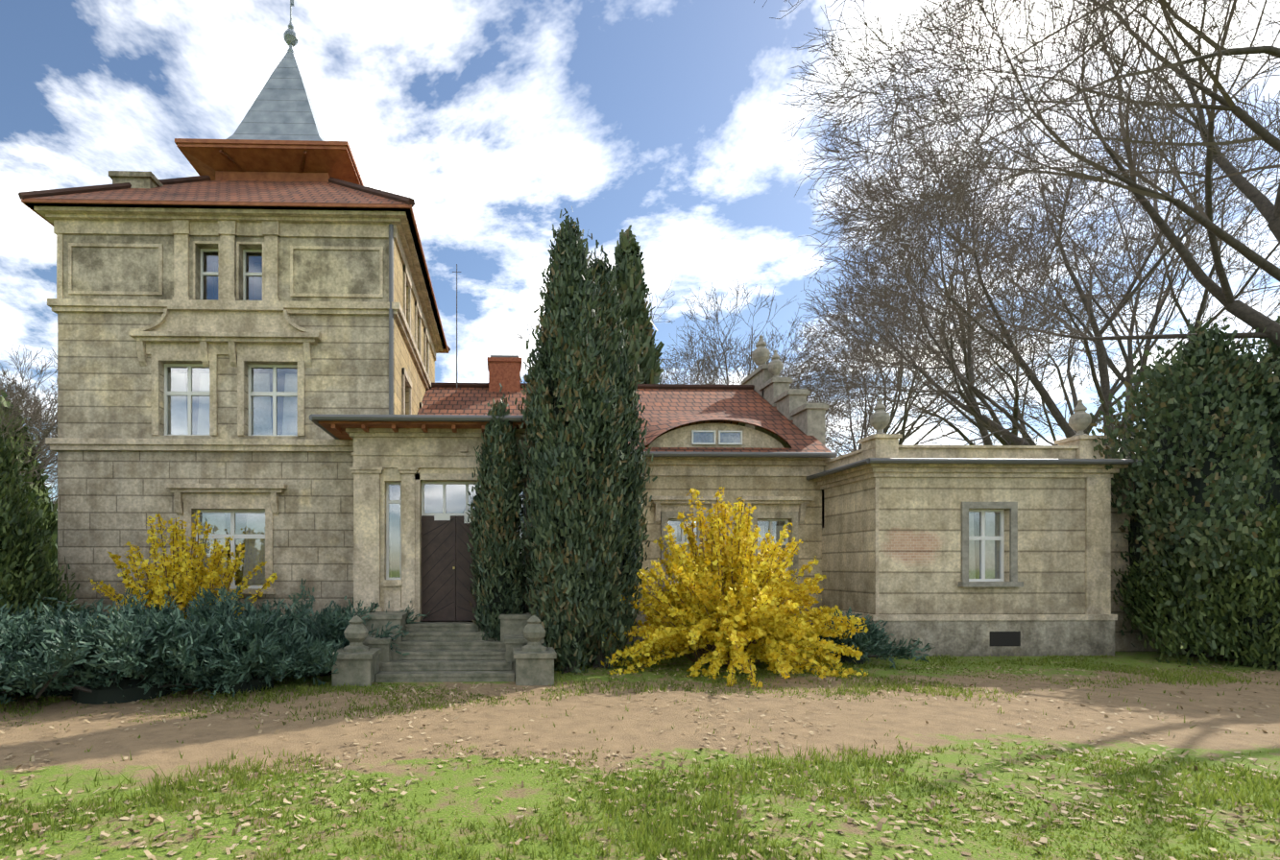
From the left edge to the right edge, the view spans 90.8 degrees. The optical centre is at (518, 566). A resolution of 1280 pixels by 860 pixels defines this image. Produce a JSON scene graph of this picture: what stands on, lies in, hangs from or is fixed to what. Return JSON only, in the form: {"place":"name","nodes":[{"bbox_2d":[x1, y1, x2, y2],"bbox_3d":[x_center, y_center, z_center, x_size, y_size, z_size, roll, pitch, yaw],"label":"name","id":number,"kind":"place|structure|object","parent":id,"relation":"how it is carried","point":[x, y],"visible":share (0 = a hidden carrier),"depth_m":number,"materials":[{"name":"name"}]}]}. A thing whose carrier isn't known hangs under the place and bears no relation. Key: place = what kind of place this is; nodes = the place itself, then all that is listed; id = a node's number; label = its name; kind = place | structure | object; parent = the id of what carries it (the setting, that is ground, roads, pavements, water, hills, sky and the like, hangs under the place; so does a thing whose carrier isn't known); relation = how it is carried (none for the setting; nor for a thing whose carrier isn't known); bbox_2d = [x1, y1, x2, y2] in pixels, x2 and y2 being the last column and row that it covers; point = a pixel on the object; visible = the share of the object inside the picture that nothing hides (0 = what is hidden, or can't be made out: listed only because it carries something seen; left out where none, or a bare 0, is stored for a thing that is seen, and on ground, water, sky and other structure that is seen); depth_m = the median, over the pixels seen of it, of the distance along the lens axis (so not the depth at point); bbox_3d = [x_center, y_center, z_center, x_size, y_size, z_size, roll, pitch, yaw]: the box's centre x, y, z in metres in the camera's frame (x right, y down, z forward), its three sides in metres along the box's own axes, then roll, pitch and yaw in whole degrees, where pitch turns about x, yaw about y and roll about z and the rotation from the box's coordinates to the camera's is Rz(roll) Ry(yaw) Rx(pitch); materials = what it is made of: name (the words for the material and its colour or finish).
{"place":"outdoors","nodes":[
{"label":"outdoors","id":0,"kind":"place"},
{"bbox_2d":[27,202,445,621],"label":"tower walls","id":1,"kind":"structure","parent":0,"point":[132,309],"depth_m":13.92,"materials":[{"name":"beige stone"}]},
{"bbox_2d":[164,248,297,588],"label":"tower windows","id":2,"kind":"structure","parent":1,"relation":"in","point":[273,402],"depth_m":14.21,"materials":[{"name":"white glass"}]},
{"bbox_2d":[27,180,434,295],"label":"tower roof","id":3,"kind":"structure","parent":1,"relation":"on","point":[262,191],"depth_m":14.50,"materials":[{"name":"red tile"}]},
{"bbox_2d":[174,0,363,203],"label":"spire","id":4,"kind":"structure","parent":3,"relation":"on","point":[277,135],"depth_m":16.68,"materials":[{"name":"grey metal"}]},
{"bbox_2d":[18,170,450,353],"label":"roof eaves","id":5,"kind":"object","parent":1,"relation":"on","point":[123,180],"visible":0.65,"depth_m":13.97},
{"bbox_2d":[388,223,393,414],"bbox_3d":[-2.868,-5.367,13.950,0.160,4.650,0.180,0,0,-1],"label":"downspout","id":6,"kind":"object","parent":1,"relation":"attached to","point":[391,320],"visible":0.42,"depth_m":13.92,"materials":[{"name":"grey metal"}]},
{"bbox_2d":[345,428,547,660],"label":"porch walls","id":7,"kind":"structure","parent":0,"point":[411,460],"depth_m":12.81,"materials":[{"name":"beige stone"}]},
{"bbox_2d":[308,414,526,439],"bbox_3d":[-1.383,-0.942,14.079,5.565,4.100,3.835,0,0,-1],"label":"porch roof","id":8,"kind":"structure","parent":7,"relation":"attached to","point":[334,426],"depth_m":12.29,"materials":[{"name":"brown wood"}]},
{"bbox_2d":[421,510,482,621],"bbox_3d":[-1.327,-0.007,13.118,1.440,2.330,0.100,0,0,-1],"label":"porch door","id":9,"kind":"structure","parent":7,"relation":"in","point":[446,563],"depth_m":13.11,"materials":[{"name":"brown wood"}]},
{"bbox_2d":[386,482,525,579],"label":"porch windows","id":10,"kind":"structure","parent":7,"relation":"in","point":[444,499],"depth_m":13.14,"materials":[{"name":"white glass"}]},
{"bbox_2d":[0,606,1279,859],"bbox_3d":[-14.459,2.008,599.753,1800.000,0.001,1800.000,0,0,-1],"label":"ground","id":11,"kind":"structure","parent":0,"point":[960,722],"depth_m":6.69,"materials":[{"name":"brown soil"}]},
{"bbox_2d":[0,377,56,458],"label":"bare tree","id":12,"kind":"object","parent":11,"relation":"on","point":[37,398],"visible":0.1,"depth_m":48.89,"materials":[{"name":"brown plant"}]},
{"bbox_2d":[0,380,57,494],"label":"bare tree","id":13,"kind":"object","parent":11,"relation":"on","point":[43,399],"visible":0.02,"depth_m":38.16,"materials":[{"name":"brown plant"}]},
{"bbox_2d":[0,389,57,604],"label":"evergreen","id":14,"kind":"object","parent":11,"relation":"on","point":[42,503],"visible":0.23,"depth_m":29.26,"materials":[{"name":"green plant"}]},
{"bbox_2d":[0,344,57,509],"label":"bare tree","id":15,"kind":"object","parent":11,"relation":"on","point":[42,442],"visible":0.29,"depth_m":29.05,"materials":[{"name":"brown plant"}]},
{"bbox_2d":[0,411,57,618],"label":"conifer tree","id":16,"kind":"object","parent":11,"relation":"on","point":[5,457],"visible":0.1,"depth_m":13.75,"materials":[{"name":"green plant"}]},
{"bbox_2d":[0,371,57,519],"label":"bare tree","id":17,"kind":"object","parent":11,"relation":"on","point":[32,421],"visible":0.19,"depth_m":30.36,"materials":[{"name":"brown plant"}]},
{"bbox_2d":[0,614,80,701],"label":"shrub","id":18,"kind":"object","parent":11,"relation":"on","point":[4,670],"visible":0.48,"depth_m":8.73,"materials":[{"name":"green plant"}]},
{"bbox_2d":[0,447,84,621],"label":"yew","id":19,"kind":"object","parent":11,"relation":"on","point":[18,551],"visible":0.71,"depth_m":11.04,"materials":[{"name":"green plant"}]},
{"bbox_2d":[0,593,105,638],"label":"shrub","id":20,"kind":"object","parent":11,"relation":"on","point":[59,607],"visible":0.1,"depth_m":10.49,"materials":[{"name":"green plant"}]},
{"bbox_2d":[0,583,200,704],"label":"juniper","id":21,"kind":"object","parent":11,"relation":"on","point":[30,680],"visible":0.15,"depth_m":9.00,"materials":[{"name":"green plant"}]},
{"bbox_2d":[0,602,257,704],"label":"juniper","id":22,"kind":"object","parent":11,"relation":"on","point":[127,649],"visible":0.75,"depth_m":9.06,"materials":[{"name":"green plant"}]},
{"bbox_2d":[88,509,277,627],"bbox_3d":[-6.939,0.460,12.585,3.750,3.165,3.850,0,0,-30],"label":"forsythia","id":23,"kind":"object","parent":11,"relation":"on","point":[182,574],"visible":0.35,"depth_m":12.27,"materials":[{"name":"yellow plant"}]},
{"bbox_2d":[29,579,338,688],"bbox_3d":[-5.105,1.121,10.876,4.397,1.773,4.571,0,0,-1],"label":"juniper","id":24,"kind":"object","parent":11,"relation":"on","point":[226,611],"visible":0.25,"depth_m":10.08,"materials":[{"name":"green plant"}]},
{"bbox_2d":[150,608,343,694],"bbox_3d":[-4.501,1.374,10.251,3.227,1.325,2.967,0,0,-1],"label":"juniper","id":25,"kind":"object","parent":11,"relation":"on","point":[275,659],"visible":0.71,"depth_m":9.73,"materials":[{"name":"green plant"}]},
{"bbox_2d":[239,578,430,676],"bbox_3d":[-3.927,1.132,12.018,4.282,1.779,4.471,0,0,-1],"label":"juniper","id":26,"kind":"object","parent":11,"relation":"on","point":[334,624],"visible":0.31,"depth_m":11.55,"materials":[{"name":"green plant"}]},
{"bbox_2d":[328,611,556,686],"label":"porch stairs","id":27,"kind":"structure","parent":11,"relation":"on","point":[520,654],"depth_m":11.08,"materials":[{"name":"grey stone"}]},
{"bbox_2d":[462,383,531,641],"bbox_3d":[-0.422,-0.817,12.384,1.409,5.802,1.404,0,0,44],"label":"cypress","id":28,"kind":"object","parent":11,"relation":"on","point":[497,568],"visible":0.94,"depth_m":12.07,"materials":[{"name":"green plant"}]},
{"bbox_2d":[508,206,635,674],"bbox_3d":[1.005,-2.326,11.968,2.197,9.083,2.320,0,0,-1],"label":"tall cypress","id":29,"kind":"object","parent":11,"relation":"on","point":[568,401],"visible":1,"depth_m":11.37,"materials":[{"name":"green plant"}]},
{"bbox_2d":[580,240,657,669],"bbox_3d":[1.687,-1.984,12.399,1.925,8.824,2.084,0,0,-1],"label":"tall cypress","id":30,"kind":"object","parent":11,"relation":"on","point":[627,564],"visible":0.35,"depth_m":12.05,"materials":[{"name":"green plant"}]},
{"bbox_2d":[424,457,830,644],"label":"wing walls","id":31,"kind":"structure","parent":11,"relation":"on","point":[776,488],"depth_m":16.03,"materials":[{"name":"beige stone"}]},
{"bbox_2d":[417,387,831,452],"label":"wing roof","id":32,"kind":"structure","parent":31,"relation":"on","point":[665,411],"depth_m":18.50,"materials":[{"name":"tile"}]},
{"bbox_2d":[487,355,521,391],"bbox_3d":[-0.452,-5.832,20.272,1.100,1.880,1.000,0,0,-1],"label":"chimney","id":33,"kind":"object","parent":32,"relation":"on","point":[504,371],"visible":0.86,"depth_m":19.82,"materials":[{"name":"brick"}]},
{"bbox_2d":[431,383,837,458],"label":"roof trim","id":34,"kind":"structure","parent":32,"relation":"on","point":[700,453],"depth_m":15.60,"materials":[{"name":"red metal"}]},
{"bbox_2d":[452,264,461,388],"bbox_3d":[-1.998,-7.692,20.084,0.300,4.200,0.050,0,0,-1],"label":"antenna mast","id":35,"kind":"object","parent":34,"relation":"on","point":[456,272],"visible":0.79,"depth_m":20.07,"materials":[{"name":"grey metal"}]},
{"bbox_2d":[647,423,784,448],"bbox_3d":[5.151,-3.381,16.159,3.700,0.700,0.060,0,0,-1],"label":"eyebrow dormer","id":36,"kind":"object","parent":32,"relation":"on","point":[682,438],"visible":0.81,"depth_m":16.13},
{"bbox_2d":[691,430,742,444],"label":"dormer windows","id":37,"kind":"structure","parent":32,"relation":"on","point":[713,437],"depth_m":16.07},
{"bbox_2d":[668,518,788,583],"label":"wing windows","id":38,"kind":"structure","parent":31,"relation":"in","point":[774,527],"depth_m":16.29,"materials":[{"name":"white glass"}]},
{"bbox_2d":[738,335,829,528],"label":"gable parapet urns","id":39,"kind":"object","parent":31,"relation":"on","point":[769,384],"visible":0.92,"depth_m":18.51,"materials":[{"name":"stone"}]},
{"bbox_2d":[611,224,664,384],"bbox_3d":[5.494,-7.186,29.759,6.093,18.681,5.393,0,0,44],"label":"cypress tree","id":40,"kind":"object","parent":11,"relation":"on","point":[643,350],"visible":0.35,"depth_m":29.06,"materials":[{"name":"green plant"}]},
{"bbox_2d":[0,652,1279,859],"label":"grass","id":41,"kind":"structure","parent":11,"relation":"on","point":[668,830],"depth_m":5.41,"materials":[{"name":"green plant"}]},
{"bbox_2d":[0,665,1279,859],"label":"dry leaves","id":42,"kind":"object","parent":11,"relation":"on","point":[714,823],"visible":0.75,"depth_m":5.47,"materials":[{"name":"beige plant"}]},
{"bbox_2d":[511,282,853,448],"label":"bare tree","id":43,"kind":"object","parent":11,"relation":"on","point":[684,355],"visible":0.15,"depth_m":40.80,"materials":[{"name":"brown plant"}]},
{"bbox_2d":[599,486,868,688],"bbox_3d":[4.189,0.209,12.739,5.318,3.674,5.175,0,0,-1],"label":"forsythia","id":44,"kind":"object","parent":11,"relation":"on","point":[723,610],"visible":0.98,"depth_m":11.80,"materials":[{"name":"yellow plant"}]},
{"bbox_2d":[657,279,876,453],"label":"bare tree","id":45,"kind":"object","parent":11,"relation":"on","point":[744,355],"visible":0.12,"depth_m":45.81,"materials":[{"name":"brown plant"}]},
{"bbox_2d":[807,605,935,669],"bbox_3d":[6.749,1.432,12.931,2.696,1.170,2.388,0,0,-1],"label":"shrub","id":46,"kind":"object","parent":11,"relation":"on","point":[870,641],"visible":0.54,"depth_m":12.50,"materials":[{"name":"green plant"}]},
{"bbox_2d":[776,286,1079,458],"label":"bare tree","id":47,"kind":"object","parent":11,"relation":"on","point":[918,405],"visible":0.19,"depth_m":40.14,"materials":[{"name":"brown plant"}]},
{"bbox_2d":[804,242,1079,453],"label":"bare tree","id":48,"kind":"object","parent":11,"relation":"on","point":[913,423],"visible":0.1,"depth_m":50.54,"materials":[{"name":"brown plant"}]},
{"bbox_2d":[813,397,1170,656],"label":"wing walls","id":49,"kind":"structure","parent":11,"relation":"on","point":[895,546],"depth_m":13.89,"materials":[{"name":"beige stone"}]},
{"bbox_2d":[806,458,1143,480],"bbox_3d":[10.580,-2.292,14.832,6.130,0.120,2.720,0,0,-1],"label":"wing gutter","id":50,"kind":"object","parent":49,"relation":"attached to","point":[980,461],"visible":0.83,"depth_m":13.50,"materials":[{"name":"grey metal"}]},
{"bbox_2d":[968,509,1020,646],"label":"wing windows","id":51,"kind":"structure","parent":49,"relation":"in","point":[986,552],"depth_m":14.07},
{"bbox_2d":[753,0,1279,410],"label":"bare tree","id":52,"kind":"object","parent":11,"relation":"on","point":[1269,212],"visible":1,"depth_m":12.51,"materials":[{"name":"brown plant"}]},
{"bbox_2d":[771,83,1279,458],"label":"bare tree","id":53,"kind":"object","parent":11,"relation":"on","point":[984,430],"visible":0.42,"depth_m":23.41,"materials":[{"name":"brown plant"}]},
{"bbox_2d":[781,0,1279,458],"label":"bare tree","id":54,"kind":"object","parent":11,"relation":"on","point":[1104,361],"visible":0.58,"depth_m":22.36,"materials":[{"name":"brown plant"}]},
{"bbox_2d":[889,193,1279,452],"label":"bare tree","id":55,"kind":"object","parent":11,"relation":"on","point":[1115,388],"visible":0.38,"depth_m":40.46,"materials":[{"name":"brown plant"}]},
{"bbox_2d":[1086,316,1279,660],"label":"evergreen","id":56,"kind":"object","parent":11,"relation":"on","point":[1204,446],"visible":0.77,"depth_m":13.20,"materials":[{"name":"green plant"}]},
{"bbox_2d":[1112,493,1279,671],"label":"hedge","id":57,"kind":"object","parent":11,"relation":"on","point":[1249,627],"visible":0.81,"depth_m":12.36,"materials":[{"name":"green plant"}]},
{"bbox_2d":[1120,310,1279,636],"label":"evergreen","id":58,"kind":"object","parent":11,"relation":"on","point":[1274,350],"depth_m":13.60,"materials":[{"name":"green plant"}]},
{"bbox_2d":[0,0,1279,523],"label":"sky","id":59,"kind":"structure","parent":0,"point":[664,119],"materials":[{"name":"blue"}]}
]}

